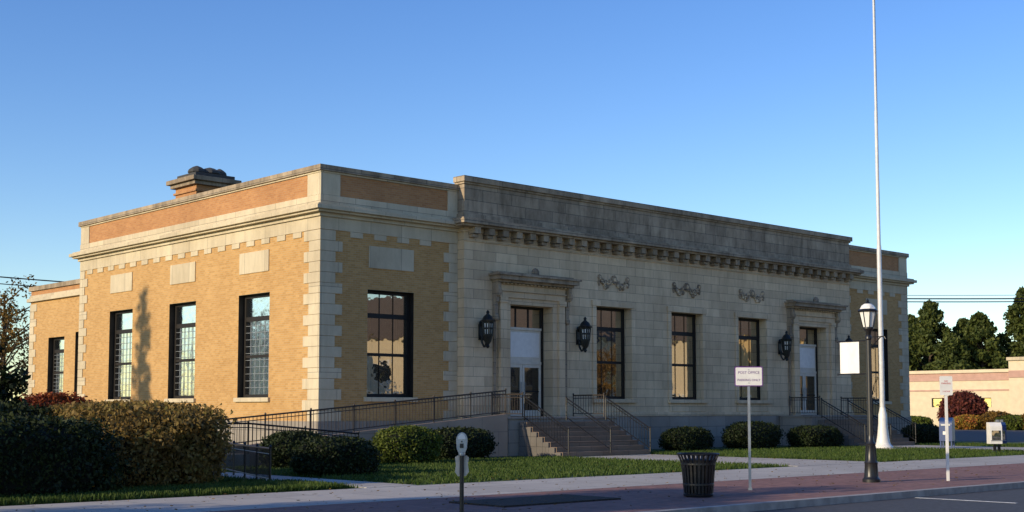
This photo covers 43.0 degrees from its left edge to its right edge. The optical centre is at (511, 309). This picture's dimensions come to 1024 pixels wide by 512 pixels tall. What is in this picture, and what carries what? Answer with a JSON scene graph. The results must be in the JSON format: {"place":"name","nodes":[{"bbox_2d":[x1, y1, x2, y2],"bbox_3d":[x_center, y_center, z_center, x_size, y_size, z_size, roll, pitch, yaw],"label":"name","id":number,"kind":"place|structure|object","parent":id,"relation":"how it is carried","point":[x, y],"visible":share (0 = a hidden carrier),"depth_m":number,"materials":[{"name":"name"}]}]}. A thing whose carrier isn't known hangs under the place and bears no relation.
{"place":"outdoors","nodes":[
{"label":"outdoors","id":0,"kind":"place"},
{"bbox_2d":[166,166,241,198],"bbox_3d":[-13.431,-4.717,59.921,4.220,3.400,2.540,4,-6,-43],"label":"chimney","id":1,"kind":"object","parent":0,"point":[196,179],"visible":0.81,"depth_m":58.55,"materials":[{"name":"orange brick"}]},
{"bbox_2d":[0,455,1023,511],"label":"sidewalk","id":2,"kind":"structure","parent":0,"point":[260,500],"depth_m":27.39,"materials":[{"name":"concrete"}]},
{"bbox_2d":[0,0,1023,399],"label":"sky","id":3,"kind":"structure","parent":0,"point":[762,111],"materials":[{"name":"blue"}]},
{"bbox_2d":[0,429,1023,505],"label":"lawn","id":4,"kind":"structure","parent":0,"point":[721,448],"depth_m":35.91,"materials":[{"name":"plant"}]},
{"bbox_2d":[0,345,30,404],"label":"evergreen tree","id":5,"kind":"object","parent":4,"relation":"on","point":[7,380],"visible":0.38,"depth_m":30.49,"materials":[{"name":"green plant"}]},
{"bbox_2d":[0,274,36,403],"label":"autumn tree","id":6,"kind":"object","parent":4,"relation":"on","point":[8,314],"visible":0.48,"depth_m":89.13,"materials":[{"name":"brown plant"}]},
{"bbox_2d":[0,398,67,417],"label":"hedge","id":7,"kind":"object","parent":4,"relation":"on","point":[8,407],"visible":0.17,"depth_m":29.30,"materials":[{"name":"green plant"}]},
{"bbox_2d":[17,389,93,407],"bbox_3d":[-14.076,3.648,39.738,3.725,2.430,2.739,4,-6,-43],"label":"red bush","id":8,"kind":"object","parent":4,"relation":"on","point":[46,399],"visible":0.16,"depth_m":39.42,"materials":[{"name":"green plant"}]},
{"bbox_2d":[0,412,138,497],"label":"hedge","id":9,"kind":"object","parent":4,"relation":"on","point":[44,454],"visible":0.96,"depth_m":24.82,"materials":[{"name":"green plant"}]},
{"bbox_2d":[37,397,236,487],"bbox_3d":[-8.928,3.036,29.744,3.473,2.063,6.442,4,-6,-43],"label":"hedge","id":10,"kind":"object","parent":4,"relation":"on","point":[167,443],"visible":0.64,"depth_m":27.84,"materials":[{"name":"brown plant"}]},
{"bbox_2d":[258,428,328,468],"bbox_3d":[-6.343,4.064,37.924,2.281,1.206,1.738,4,-6,-43],"label":"shrub","id":11,"kind":"object","parent":4,"relation":"on","point":[282,442],"visible":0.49,"depth_m":37.23,"materials":[{"name":"green plant"}]},
{"bbox_2d":[286,435,382,476],"bbox_3d":[-4.584,3.783,33.682,2.490,1.098,1.864,4,-6,-43],"label":"shrub","id":12,"kind":"object","parent":4,"relation":"on","point":[325,455],"visible":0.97,"depth_m":33.07,"materials":[{"name":"green plant"}]},
{"bbox_2d":[225,414,507,465],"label":"access ramp","id":13,"kind":"structure","parent":4,"relation":"on","point":[497,425],"depth_m":46.85,"materials":[{"name":"concrete"}]},
{"bbox_2d":[217,388,915,479],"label":"railings","id":14,"kind":"object","parent":13,"relation":"on","point":[234,465],"visible":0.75,"depth_m":44.86,"materials":[{"name":"black metal"}]},
{"bbox_2d":[371,424,443,463],"bbox_3d":[-3.303,4.244,40.857,2.533,1.309,1.842,4,-6,-43],"label":"shrub","id":15,"kind":"object","parent":4,"relation":"on","point":[405,444],"visible":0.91,"depth_m":40.21,"materials":[{"name":"green plant"}]},
{"bbox_2d":[431,426,498,459],"bbox_3d":[-1.883,4.565,44.571,3.089,1.214,1.865,4,-6,-43],"label":"shrub","id":16,"kind":"object","parent":4,"relation":"on","point":[480,442],"visible":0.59,"depth_m":44.14,"materials":[{"name":"green plant"}]},
{"bbox_2d":[29,229,908,420],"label":"walls","id":17,"kind":"structure","parent":4,"relation":"on","point":[219,289],"depth_m":53.02,"materials":[{"name":"brick"}]},
{"bbox_2d":[52,290,879,400],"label":"windows","id":18,"kind":"structure","parent":17,"relation":"attached to","point":[369,315],"depth_m":53.14,"materials":[{"name":"metal"}]},
{"bbox_2d":[54,294,879,409],"bbox_3d":[-0.403,3.038,66.623,38.000,4.244,23.284,4,-6,-43],"label":"window glass","id":19,"kind":"object","parent":18,"relation":"attached to","point":[379,369],"visible":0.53,"depth_m":52.52,"materials":[{"name":"black"}]},
{"bbox_2d":[27,163,916,449],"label":"stone trim","id":20,"kind":"structure","parent":17,"relation":"attached to","point":[315,201],"depth_m":52.37,"materials":[{"name":"stone"}]},
{"bbox_2d":[511,306,818,416],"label":"doors","id":21,"kind":"structure","parent":17,"relation":"attached to","point":[527,347],"depth_m":52.17,"materials":[{"name":"paint"}]},
{"bbox_2d":[478,310,851,360],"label":"wall lanterns","id":22,"kind":"object","parent":17,"relation":"attached to","point":[486,329],"depth_m":52.72,"materials":[{"name":"brown metal"}]},
{"bbox_2d":[488,268,847,416],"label":"door surrounds","id":23,"kind":"object","parent":17,"relation":"attached to","point":[554,293],"visible":0.94,"depth_m":52.13,"materials":[{"name":"stone"}]},
{"bbox_2d":[598,274,764,302],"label":"garland reliefs","id":24,"kind":"object","parent":17,"relation":"attached to","point":[685,287],"visible":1,"depth_m":57.78,"materials":[{"name":"stone"}]},
{"bbox_2d":[16,454,1014,511],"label":"fallen leaves","id":25,"kind":"object","parent":4,"relation":"on","point":[568,489],"visible":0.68,"depth_m":28.92,"materials":[{"name":"brown plant"}]},
{"bbox_2d":[657,426,714,450],"bbox_3d":[7.192,5.311,53.614,2.819,1.102,1.705,4,-6,-43],"label":"shrub","id":26,"kind":"object","parent":4,"relation":"on","point":[685,438],"visible":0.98,"depth_m":52.94,"materials":[{"name":"green plant"}]},
{"bbox_2d":[508,415,914,456],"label":"entrance steps","id":27,"kind":"structure","parent":4,"relation":"on","point":[526,437],"depth_m":49.02,"materials":[{"name":"concrete"}]},
{"bbox_2d":[720,420,783,448],"bbox_3d":[10.410,5.442,56.448,3.597,1.293,1.844,4,-6,-43],"label":"shrub","id":28,"kind":"object","parent":4,"relation":"on","point":[763,435],"visible":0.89,"depth_m":55.70,"materials":[{"name":"green plant"}]},
{"bbox_2d":[784,425,844,447],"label":"shrub","id":29,"kind":"object","parent":4,"relation":"on","point":[804,436],"visible":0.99,"depth_m":57.64,"materials":[{"name":"green plant"}]},
{"bbox_2d":[872,0,899,448],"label":"flagpole","id":30,"kind":"object","parent":4,"relation":"on","point":[883,441],"visible":0.87,"depth_m":56.58,"materials":[{"name":"white metal"}]},
{"bbox_2d":[908,358,916,370],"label":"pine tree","id":31,"kind":"object","parent":4,"relation":"on","point":[910,368],"depth_m":148.59,"materials":[{"name":"green plant"}]},
{"bbox_2d":[908,314,927,367],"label":"pine tree","id":32,"kind":"object","parent":4,"relation":"on","point":[911,319],"visible":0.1,"depth_m":158.12,"materials":[{"name":"green plant"}]},
{"bbox_2d":[900,423,939,443],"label":"shrub","id":33,"kind":"object","parent":4,"relation":"on","point":[927,433],"visible":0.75,"depth_m":64.73,"materials":[{"name":"green plant"}]},
{"bbox_2d":[910,415,933,424],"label":"flowering shrub","id":34,"kind":"object","parent":4,"relation":"on","point":[919,419],"visible":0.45,"depth_m":113.09,"materials":[{"name":"green plant"}]},
{"bbox_2d":[908,299,957,370],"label":"pine tree","id":35,"kind":"object","parent":4,"relation":"on","point":[929,329],"visible":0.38,"depth_m":149.72,"materials":[{"name":"green plant"}]},
{"bbox_2d":[939,418,954,447],"bbox_3d":[19.316,5.469,57.712,0.560,1.350,0.615,-3,-5,30],"label":"mailbox","id":36,"kind":"object","parent":4,"relation":"on","point":[951,427],"visible":0.71,"depth_m":57.53,"materials":[{"name":"metal"}]},
{"bbox_2d":[923,332,975,370],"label":"pine tree","id":37,"kind":"object","parent":4,"relation":"on","point":[946,349],"visible":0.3,"depth_m":144.48,"materials":[{"name":"green plant"}]},
{"bbox_2d":[936,390,988,420],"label":"red bush","id":38,"kind":"object","parent":4,"relation":"on","point":[964,402],"visible":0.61,"depth_m":112.69,"materials":[{"name":"red plant"}]},
{"bbox_2d":[909,357,1023,425],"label":"shop building","id":39,"kind":"structure","parent":4,"relation":"on","point":[1002,390],"depth_m":124.71,"materials":[{"name":"beige paint"}]},
{"bbox_2d":[932,398,990,406],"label":"windows","id":40,"kind":"structure","parent":39,"relation":"in","point":[935,401],"depth_m":127.90,"materials":[{"name":"yellow glass"}]},
{"bbox_2d":[952,414,982,429],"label":"flowering shrub","id":41,"kind":"object","parent":4,"relation":"on","point":[968,422],"visible":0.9,"depth_m":110.45,"materials":[{"name":"orange plant"}]},
{"bbox_2d":[952,317,991,366],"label":"pine tree","id":42,"kind":"object","parent":4,"relation":"on","point":[959,329],"visible":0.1,"depth_m":151.30,"materials":[{"name":"green plant"}]},
{"bbox_2d":[960,311,1008,369],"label":"pine tree","id":43,"kind":"object","parent":4,"relation":"on","point":[980,328],"visible":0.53,"depth_m":145.84,"materials":[{"name":"green plant"}]},
{"bbox_2d":[986,420,1002,452],"bbox_3d":[19.223,5.038,51.786,0.480,1.300,0.415,0,-4,0],"label":"newspaper box","id":44,"kind":"object","parent":4,"relation":"on","point":[994,433],"visible":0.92,"depth_m":51.62,"materials":[{"name":"white metal"}]},
{"bbox_2d":[980,410,1010,429],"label":"flowering shrub","id":45,"kind":"object","parent":4,"relation":"on","point":[990,416],"visible":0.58,"depth_m":110.04,"materials":[{"name":"orange plant"}]},
{"bbox_2d":[997,420,1006,450],"bbox_3d":[19.599,5.080,52.336,0.480,1.300,0.415,0,-4,0],"label":"newspaper box","id":46,"kind":"object","parent":4,"relation":"on","point":[1004,436],"visible":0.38,"depth_m":52.16,"materials":[{"name":"blue metal"}]},
{"bbox_2d":[994,414,1023,429],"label":"flowering shrub","id":47,"kind":"object","parent":4,"relation":"on","point":[1013,422],"visible":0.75,"depth_m":107.93,"materials":[{"name":"green plant"}]},
{"bbox_2d":[995,286,1023,367],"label":"pine tree","id":48,"kind":"object","parent":4,"relation":"on","point":[1014,314],"visible":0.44,"depth_m":147.07,"materials":[{"name":"green plant"}]},
{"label":"utility pole","id":49,"kind":"object","parent":4,"relation":"on","visible":0},
{"bbox_2d":[907,295,1023,301],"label":"power line","id":50,"kind":"object","parent":49,"relation":"attached to","point":[962,298],"visible":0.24,"depth_m":93.99,"materials":[{"name":"black metal"}]},
{"bbox_2d":[209,463,1023,511],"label":"brick pavement","id":51,"kind":"structure","parent":0,"point":[647,498],"depth_m":26.48,"materials":[{"name":"red brick"}]},
{"bbox_2d":[455,432,468,511],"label":"parking meter","id":52,"kind":"object","parent":51,"relation":"on","point":[461,467],"visible":1,"depth_m":20.48,"materials":[{"name":"black metal"}]},
{"bbox_2d":[449,494,620,507],"bbox_3d":[0.458,3.590,24.235,3.000,0.100,1.500,4,-6,-43],"label":"planting bed","id":53,"kind":"object","parent":51,"relation":"on","point":[528,500],"visible":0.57,"depth_m":24.00,"materials":[{"name":"brown soil"}]},
{"bbox_2d":[677,452,719,496],"bbox_3d":[3.657,3.240,25.517,0.848,0.855,0.843,4,-6,-43],"label":"trash can","id":54,"kind":"object","parent":51,"relation":"on","point":[698,474],"visible":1,"depth_m":25.26,"materials":[{"name":"black metal"}]},
{"bbox_2d":[735,367,762,489],"bbox_3d":[5.051,2.521,27.674,0.600,2.620,0.075,0,-4,0],"label":"parking sign","id":55,"kind":"object","parent":51,"relation":"on","point":[748,377],"visible":1,"depth_m":27.72,"materials":[{"name":"white metal"}]},
{"bbox_2d":[836,298,885,482],"bbox_3d":[8.332,1.905,30.951,0.490,4.350,1.355,4,-6,-43],"label":"street lamp","id":56,"kind":"object","parent":51,"relation":"on","point":[849,350],"visible":1,"depth_m":30.79,"materials":[{"name":"black metal"}]},
{"bbox_2d":[939,376,952,480],"bbox_3d":[10.469,2.854,31.297,0.310,2.510,0.057,0,-4,0],"label":"traffic sign","id":57,"kind":"object","parent":51,"relation":"on","point":[946,387],"visible":1,"depth_m":31.33,"materials":[{"name":"white metal"}]},
{"bbox_2d":[221,445,1023,487],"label":"entrance path","id":58,"kind":"structure","parent":0,"point":[795,462],"depth_m":42.55,"materials":[{"name":"concrete"}]},
{"bbox_2d":[752,488,1023,511],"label":"road","id":59,"kind":"structure","parent":0,"point":[1014,497],"depth_m":24.93,"materials":[{"name":"grey asphalt"}]},
{"bbox_2d":[915,497,1010,502],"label":"road markings","id":60,"kind":"object","parent":59,"relation":"on","point":[965,500],"visible":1,"depth_m":26.25,"materials":[{"name":"white paint"}]},
{"bbox_2d":[955,430,1023,441],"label":"parking lot","id":61,"kind":"structure","parent":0,"point":[981,435],"depth_m":85.58,"materials":[{"name":"grey asphalt"}]},
{"label":"ground","id":62,"kind":"structure","parent":0,"visible":0},
{"bbox_2d":[640,481,1023,511],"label":"curb","id":63,"kind":"structure","parent":62,"relation":"on","point":[783,504],"depth_m":25.48,"materials":[{"name":"concrete"}]},
{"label":"utility pole","id":64,"kind":"object","parent":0,"visible":0},
{"bbox_2d":[0,276,63,286],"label":"power line","id":65,"kind":"object","parent":64,"relation":"attached to","point":[26,279],"visible":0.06,"depth_m":80.11,"materials":[{"name":"black metal"}]}
]}

